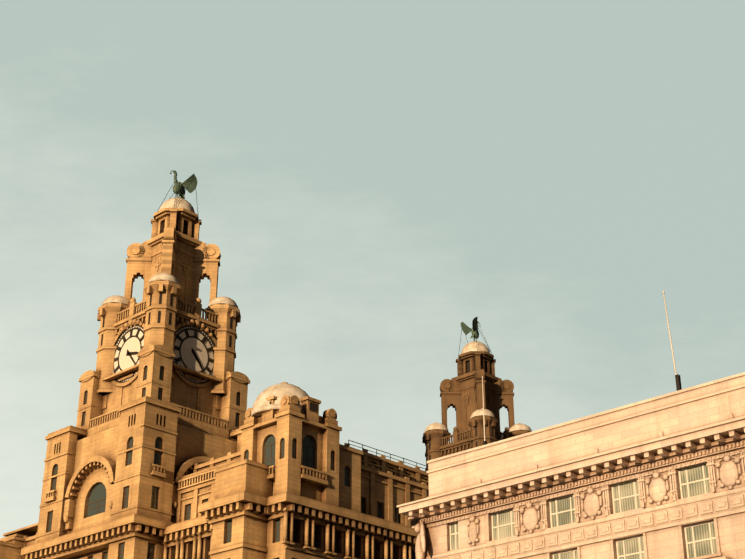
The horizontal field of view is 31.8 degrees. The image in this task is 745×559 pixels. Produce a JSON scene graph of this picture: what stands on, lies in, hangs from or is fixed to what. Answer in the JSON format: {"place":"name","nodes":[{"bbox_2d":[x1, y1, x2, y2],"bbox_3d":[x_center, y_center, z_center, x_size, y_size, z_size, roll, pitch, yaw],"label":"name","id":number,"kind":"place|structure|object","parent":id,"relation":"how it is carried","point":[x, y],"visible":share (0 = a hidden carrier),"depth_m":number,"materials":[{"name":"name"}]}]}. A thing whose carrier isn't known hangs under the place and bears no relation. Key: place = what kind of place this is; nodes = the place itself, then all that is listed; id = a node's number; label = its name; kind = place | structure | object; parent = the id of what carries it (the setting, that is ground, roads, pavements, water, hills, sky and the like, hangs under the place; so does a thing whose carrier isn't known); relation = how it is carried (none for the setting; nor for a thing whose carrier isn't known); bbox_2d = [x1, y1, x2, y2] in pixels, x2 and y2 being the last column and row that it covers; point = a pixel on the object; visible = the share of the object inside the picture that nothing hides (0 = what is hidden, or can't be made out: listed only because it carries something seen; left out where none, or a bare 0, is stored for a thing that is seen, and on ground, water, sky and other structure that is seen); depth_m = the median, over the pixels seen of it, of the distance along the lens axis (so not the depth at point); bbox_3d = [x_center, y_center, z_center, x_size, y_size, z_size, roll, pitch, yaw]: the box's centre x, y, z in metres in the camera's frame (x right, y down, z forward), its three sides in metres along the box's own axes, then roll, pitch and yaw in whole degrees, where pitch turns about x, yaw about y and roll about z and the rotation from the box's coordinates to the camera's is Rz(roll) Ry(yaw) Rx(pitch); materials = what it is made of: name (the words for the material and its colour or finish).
{"place":"outdoors","nodes":[
{"label":"outdoors","id":0,"kind":"place"},
{"bbox_2d":[0,197,428,558],"bbox_3d":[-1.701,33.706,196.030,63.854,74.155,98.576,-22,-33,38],"label":"clock tower building","id":1,"kind":"structure","parent":0,"point":[170,445],"depth_m":159.51,"materials":[{"name":"beige stone"}]},
{"bbox_2d":[157,170,198,218],"bbox_3d":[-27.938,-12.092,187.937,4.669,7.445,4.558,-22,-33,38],"label":"bird statue","id":2,"kind":"object","parent":1,"relation":"on","point":[189,184],"visible":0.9,"depth_m":188.51,"materials":[{"name":"green metal"}]},
{"bbox_2d":[0,0,744,538],"label":"sky","id":3,"kind":"structure","parent":0,"point":[376,179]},
{"bbox_2d":[422,341,531,471],"bbox_3d":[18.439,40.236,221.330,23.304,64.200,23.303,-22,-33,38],"label":"tower","id":4,"kind":"structure","parent":0,"point":[461,393],"depth_m":228.03,"materials":[{"name":"brown stone"}]},
{"bbox_2d":[458,317,491,356],"bbox_3d":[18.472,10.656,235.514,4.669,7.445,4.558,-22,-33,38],"label":"bird statue","id":5,"kind":"object","parent":4,"relation":"on","point":[466,329],"visible":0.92,"depth_m":235.54,"materials":[{"name":"green metal"}]},
{"label":"plaza ground","id":6,"kind":"structure","parent":0,"visible":0},
{"bbox_2d":[397,291,744,558],"bbox_3d":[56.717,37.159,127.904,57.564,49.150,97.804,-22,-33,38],"label":"building","id":7,"kind":"structure","parent":6,"relation":"on","point":[661,477],"depth_m":105.52,"materials":[{"name":"beige stone"}]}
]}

